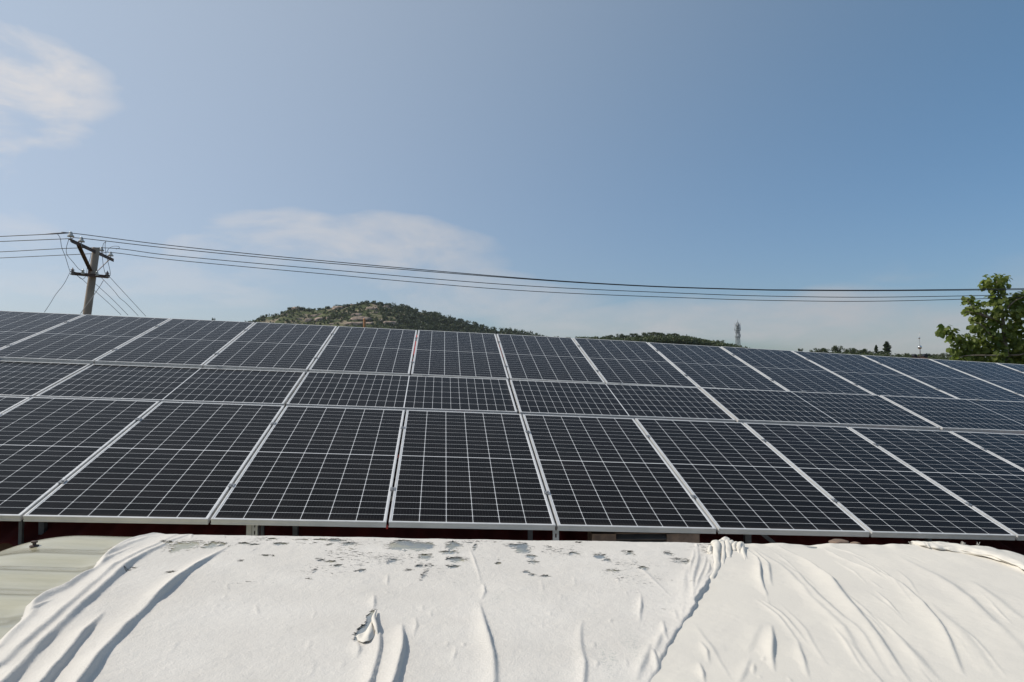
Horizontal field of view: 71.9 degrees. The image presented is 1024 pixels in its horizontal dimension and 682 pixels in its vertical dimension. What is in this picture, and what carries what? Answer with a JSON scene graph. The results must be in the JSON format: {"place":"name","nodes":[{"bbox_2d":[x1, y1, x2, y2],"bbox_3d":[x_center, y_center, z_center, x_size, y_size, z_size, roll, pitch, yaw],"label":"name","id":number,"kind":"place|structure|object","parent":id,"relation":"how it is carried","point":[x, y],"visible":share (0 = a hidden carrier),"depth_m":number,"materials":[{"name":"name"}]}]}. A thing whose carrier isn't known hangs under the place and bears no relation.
{"place":"outdoors","nodes":[
{"label":"outdoors","id":0,"kind":"place"},
{"bbox_2d":[257,302,548,360],"bbox_3d":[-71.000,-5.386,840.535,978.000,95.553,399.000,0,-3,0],"label":"hill","id":1,"kind":"structure","parent":0,"point":[439,317],"depth_m":874.28,"materials":[{"name":"green plant"}]},
{"bbox_2d":[261,300,389,317],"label":"crest bushes","id":2,"kind":"object","parent":1,"relation":"on","point":[366,301],"visible":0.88,"depth_m":897.89,"materials":[{"name":"green plant"}]},
{"bbox_2d":[245,300,418,329],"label":"hill scrub","id":3,"kind":"object","parent":1,"relation":"on","point":[343,313],"visible":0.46,"depth_m":872.00,"materials":[{"name":"green plant"}]},
{"bbox_2d":[346,322,362,324],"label":"boulder","id":4,"kind":"object","parent":1,"relation":"on","point":[355,323],"visible":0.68,"depth_m":827.54,"materials":[{"name":"stone"}]},
{"bbox_2d":[351,316,371,320],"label":"boulder","id":5,"kind":"object","parent":1,"relation":"on","point":[360,318],"visible":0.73,"depth_m":839.63,"materials":[{"name":"stone"}]},
{"bbox_2d":[383,321,397,324],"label":"boulder","id":6,"kind":"object","parent":1,"relation":"on","point":[392,322],"visible":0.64,"depth_m":841.56,"materials":[{"name":"stone"}]},
{"bbox_2d":[0,536,816,640],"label":"roof","id":7,"kind":"structure","parent":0,"point":[31,571],"depth_m":3.46,"materials":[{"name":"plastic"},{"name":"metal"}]},
{"bbox_2d":[0,533,745,681],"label":"felt cover","id":8,"kind":"object","parent":7,"relation":"on","point":[109,618],"visible":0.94,"depth_m":2.81,"materials":[{"name":"beige fabric"}]},
{"bbox_2d":[650,541,1023,681],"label":"cloth cover","id":9,"kind":"object","parent":7,"relation":"on","point":[925,611],"visible":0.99,"depth_m":2.99,"materials":[{"name":"white fabric"}]},
{"bbox_2d":[828,539,849,543],"bbox_3d":[2.058,1.271,4.449,0.111,0.033,0.080,0,-3,0],"label":"stone","id":10,"kind":"object","parent":9,"relation":"on","point":[837,541],"visible":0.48,"depth_m":4.43,"materials":[{"name":"beige stone"}]},
{"bbox_2d":[0,0,1023,357],"label":"sky","id":11,"kind":"structure","parent":0,"point":[737,144],"materials":[{"name":"blue"}]},
{"bbox_2d":[734,320,740,344],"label":"lattice tower","id":12,"kind":"structure","parent":0,"point":[737,330],"depth_m":500.30,"materials":[{"name":"metal"}]},
{"bbox_2d":[912,332,928,358],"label":"antenna mast","id":13,"kind":"structure","parent":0,"point":[924,356],"depth_m":39.94,"materials":[{"name":"grey metal"}]},
{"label":"right ridge","id":14,"kind":"structure","parent":0,"visible":0},
{"bbox_2d":[813,348,826,352],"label":"tree","id":15,"kind":"object","parent":14,"relation":"on","point":[821,350],"visible":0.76,"depth_m":237.45,"materials":[{"name":"green plant"}]},
{"bbox_2d":[830,345,842,352],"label":"tree","id":16,"kind":"object","parent":14,"relation":"on","point":[835,348],"visible":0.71,"depth_m":242.00,"materials":[{"name":"green plant"}]},
{"bbox_2d":[842,348,853,353],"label":"tree","id":17,"kind":"object","parent":14,"relation":"on","point":[845,350],"visible":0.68,"depth_m":237.90,"materials":[{"name":"green plant"}]},
{"bbox_2d":[859,348,867,353],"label":"tree","id":18,"kind":"object","parent":14,"relation":"on","point":[864,350],"visible":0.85,"depth_m":237.93,"materials":[{"name":"green plant"}]},
{"bbox_2d":[877,341,891,354],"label":"tree","id":19,"kind":"object","parent":14,"relation":"on","point":[887,346],"visible":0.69,"depth_m":245.78,"materials":[{"name":"green plant"}]},
{"bbox_2d":[826,351,959,360],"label":"distant undergrowth","id":20,"kind":"object","parent":14,"relation":"on","point":[910,356],"visible":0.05,"depth_m":233.69,"materials":[{"name":"green plant"}]},
{"label":"ground","id":21,"kind":"structure","parent":0,"visible":0},
{"bbox_2d":[58,232,119,314],"bbox_3d":[-11.138,0.381,18.410,1.208,6.075,3.191,1,-3,-18],"label":"utility pole","id":22,"kind":"object","parent":21,"relation":"on","point":[92,274],"visible":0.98,"depth_m":18.58,"materials":[{"name":"concrete"}]},
{"bbox_2d":[0,232,1023,290],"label":"power line","id":23,"kind":"object","parent":22,"relation":"attached to","point":[501,276],"visible":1,"depth_m":17.08,"materials":[{"name":"grey metal"}]},
{"bbox_2d":[0,237,1023,290],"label":"power line","id":24,"kind":"object","parent":22,"relation":"attached to","point":[495,276],"visible":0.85,"depth_m":17.58,"materials":[{"name":"grey metal"}]},
{"bbox_2d":[0,247,1023,297],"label":"power line","id":25,"kind":"object","parent":22,"relation":"attached to","point":[508,284],"visible":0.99,"depth_m":19.08,"materials":[{"name":"grey metal"}]},
{"bbox_2d":[3,252,1023,301],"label":"power line","id":26,"kind":"object","parent":22,"relation":"attached to","point":[516,290],"visible":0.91,"depth_m":19.88,"materials":[{"name":"grey metal"}]},
{"bbox_2d":[0,360,1023,554],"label":"building","id":27,"kind":"structure","parent":21,"relation":"on","point":[8,534],"depth_m":5.43,"materials":[{"name":"red paint"}]},
{"bbox_2d":[18,335,931,544],"bbox_3d":[1.220,1.182,7.795,16.247,3.018,5.578,0,-3,-6],"label":"mounting frame","id":28,"kind":"object","parent":27,"relation":"on","point":[43,528],"visible":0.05,"depth_m":5.10,"materials":[{"name":"metal"}]},
{"bbox_2d":[0,396,29,414],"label":"solar panel","id":29,"kind":"object","parent":28,"relation":"attached to","point":[7,403],"visible":0.61,"depth_m":6.44,"materials":[{"name":"glass"}]},
{"bbox_2d":[0,311,84,348],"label":"solar panel","id":30,"kind":"object","parent":28,"relation":"on","point":[16,326],"visible":0.88,"depth_m":9.20,"materials":[{"name":"glass"}]},
{"bbox_2d":[0,359,90,397],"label":"solar panel","id":31,"kind":"object","parent":28,"relation":"on","point":[24,379],"visible":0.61,"depth_m":7.26,"materials":[{"name":"glass"}]},
{"bbox_2d":[0,397,159,520],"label":"solar panel","id":32,"kind":"object","parent":28,"relation":"attached to","point":[48,446],"visible":0.9,"depth_m":5.70,"materials":[{"name":"glass"}]},
{"bbox_2d":[0,315,170,363],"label":"solar panel","id":33,"kind":"object","parent":28,"relation":"attached to","point":[88,339],"visible":0.93,"depth_m":8.58,"materials":[{"name":"glass"}]},
{"bbox_2d":[23,401,283,523],"bbox_3d":[-2.648,0.885,5.674,1.166,0.052,2.282,3,14,-6],"label":"solar panel","id":34,"kind":"object","parent":28,"relation":"attached to","point":[162,462],"visible":0.94,"depth_m":5.30,"materials":[{"name":"glass"}]},
{"bbox_2d":[35,364,305,405],"bbox_3d":[-3.427,0.444,7.366,2.282,0.052,1.172,2,13,-6],"label":"solar panel","id":35,"kind":"object","parent":28,"relation":"on","point":[179,384],"visible":0.85,"depth_m":7.27,"materials":[{"name":"glass"}]},
{"bbox_2d":[95,318,254,367],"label":"solar panel","id":36,"kind":"object","parent":28,"relation":"attached to","point":[193,343],"visible":0.92,"depth_m":8.69,"materials":[{"name":"glass"}]},
{"bbox_2d":[203,322,336,372],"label":"solar panel","id":37,"kind":"object","parent":28,"relation":"attached to","point":[275,346],"visible":0.98,"depth_m":8.82,"materials":[{"name":"glass"}]},
{"bbox_2d":[211,406,404,527],"bbox_3d":[-1.502,0.936,5.795,1.166,0.050,2.282,3,13,-6],"label":"solar panel","id":38,"kind":"object","parent":28,"relation":"attached to","point":[321,466],"visible":0.99,"depth_m":5.43,"materials":[{"name":"glass"}]},
{"bbox_2d":[309,326,417,374],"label":"solar panel","id":39,"kind":"object","parent":28,"relation":"attached to","point":[360,350],"visible":0.96,"depth_m":8.96,"materials":[{"name":"glass"}]},
{"bbox_2d":[286,372,516,413],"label":"solar panel","id":40,"kind":"object","parent":28,"relation":"on","point":[383,391],"visible":0.88,"depth_m":7.50,"materials":[{"name":"glass"}]},
{"bbox_2d":[411,330,508,380],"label":"solar panel","id":41,"kind":"object","parent":28,"relation":"attached to","point":[455,354],"visible":0.95,"depth_m":9.10,"materials":[{"name":"glass"}]},
{"bbox_2d":[389,410,555,529],"bbox_3d":[-0.356,0.988,5.917,1.166,0.050,2.282,3,13,-6],"label":"solar panel","id":42,"kind":"object","parent":28,"relation":"on","point":[467,470],"visible":1,"depth_m":5.56,"materials":[{"name":"glass"}]},
{"bbox_2d":[497,334,604,383],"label":"solar panel","id":43,"kind":"object","parent":28,"relation":"attached to","point":[545,358],"visible":0.88,"depth_m":9.22,"materials":[{"name":"glass"}]},
{"bbox_2d":[522,414,716,533],"bbox_3d":[0.790,1.045,6.039,1.166,0.052,2.282,3,13,-6],"label":"solar panel","id":44,"kind":"object","parent":28,"relation":"attached to","point":[604,474],"visible":0.98,"depth_m":5.69,"materials":[{"name":"glass"}]},
{"bbox_2d":[588,531,699,542],"bbox_3d":[0.946,1.721,5.130,0.760,0.700,0.300,0,-3,0],"label":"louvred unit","id":45,"kind":"object","parent":44,"relation":"attached to","point":[643,537],"visible":0.09,"depth_m":5.00,"materials":[{"name":"grey metal"}]},
{"bbox_2d":[510,380,735,421],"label":"solar panel","id":46,"kind":"object","parent":28,"relation":"on","point":[619,400],"visible":0.91,"depth_m":7.74,"materials":[{"name":"glass"}]},
{"bbox_2d":[573,338,698,387],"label":"solar panel","id":47,"kind":"object","parent":28,"relation":"attached to","point":[628,362],"visible":0.84,"depth_m":9.36,"materials":[{"name":"glass"}]},
{"bbox_2d":[648,342,786,390],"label":"solar panel","id":48,"kind":"object","parent":28,"relation":"attached to","point":[709,366],"visible":0.86,"depth_m":9.52,"materials":[{"name":"glass"}]},
{"bbox_2d":[635,418,869,536],"bbox_3d":[1.937,1.100,6.161,1.166,0.051,2.282,3,13,-6],"label":"solar panel","id":49,"kind":"object","parent":28,"relation":"attached to","point":[737,477],"visible":0.97,"depth_m":5.81,"materials":[{"name":"glass"}]},
{"bbox_2d":[721,346,873,394],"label":"solar panel","id":50,"kind":"object","parent":28,"relation":"attached to","point":[787,370],"visible":0.77,"depth_m":9.68,"materials":[{"name":"glass"}]},
{"bbox_2d":[700,387,939,430],"bbox_3d":[3.451,0.758,8.095,2.282,0.051,1.171,3,13,-6],"label":"solar panel","id":51,"kind":"object","parent":28,"relation":"on","point":[743,406],"visible":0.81,"depth_m":7.97,"materials":[{"name":"glass"}]},
{"bbox_2d":[793,351,957,398],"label":"solar panel","id":52,"kind":"object","parent":28,"relation":"attached to","point":[869,375],"visible":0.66,"depth_m":9.81,"materials":[{"name":"glass"}]},
{"bbox_2d":[744,423,1015,539],"bbox_3d":[3.083,1.159,6.285,1.166,0.051,2.282,3,13,-6],"label":"solar panel","id":53,"kind":"object","parent":28,"relation":"attached to","point":[874,489],"visible":0.98,"depth_m":5.94,"materials":[{"name":"glass"}]},
{"bbox_2d":[848,427,1023,540],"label":"solar panel","id":54,"kind":"object","parent":28,"relation":"attached to","point":[983,481],"visible":0.92,"depth_m":6.51,"materials":[{"name":"glass"}]},
{"bbox_2d":[862,355,1023,401],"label":"solar panel","id":55,"kind":"object","parent":28,"relation":"attached to","point":[951,381],"visible":0.77,"depth_m":9.98,"materials":[{"name":"glass"}]},
{"bbox_2d":[880,395,1023,433],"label":"solar panel","id":56,"kind":"object","parent":28,"relation":"on","point":[971,415],"visible":0.81,"depth_m":8.28,"materials":[{"name":"glass"}]},
{"bbox_2d":[930,359,1023,395],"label":"solar panel","id":57,"kind":"object","parent":28,"relation":"attached to","point":[1005,377],"visible":0.91,"depth_m":10.62,"materials":[{"name":"glass"}]},
{"bbox_2d":[950,431,1023,469],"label":"solar panel","id":58,"kind":"object","parent":28,"relation":"attached to","point":[1007,447],"visible":0.71,"depth_m":7.28,"materials":[{"name":"glass"}]},
{"bbox_2d":[997,363,1023,372],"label":"solar panel","id":59,"kind":"object","parent":28,"relation":"attached to","point":[1018,367],"visible":0.53,"depth_m":11.22,"materials":[{"name":"glass"}]},
{"bbox_2d":[935,273,1023,364],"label":"broadleaf tree","id":60,"kind":"object","parent":21,"relation":"on","point":[972,349],"visible":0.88,"depth_m":19.92,"materials":[{"name":"green plant"}]},
{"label":"far ridge","id":61,"kind":"structure","parent":0,"visible":0},
{"bbox_2d":[575,334,749,347],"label":"ridge undergrowth","id":62,"kind":"object","parent":61,"relation":"on","point":[679,339],"visible":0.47,"depth_m":373.36,"materials":[{"name":"green plant"}]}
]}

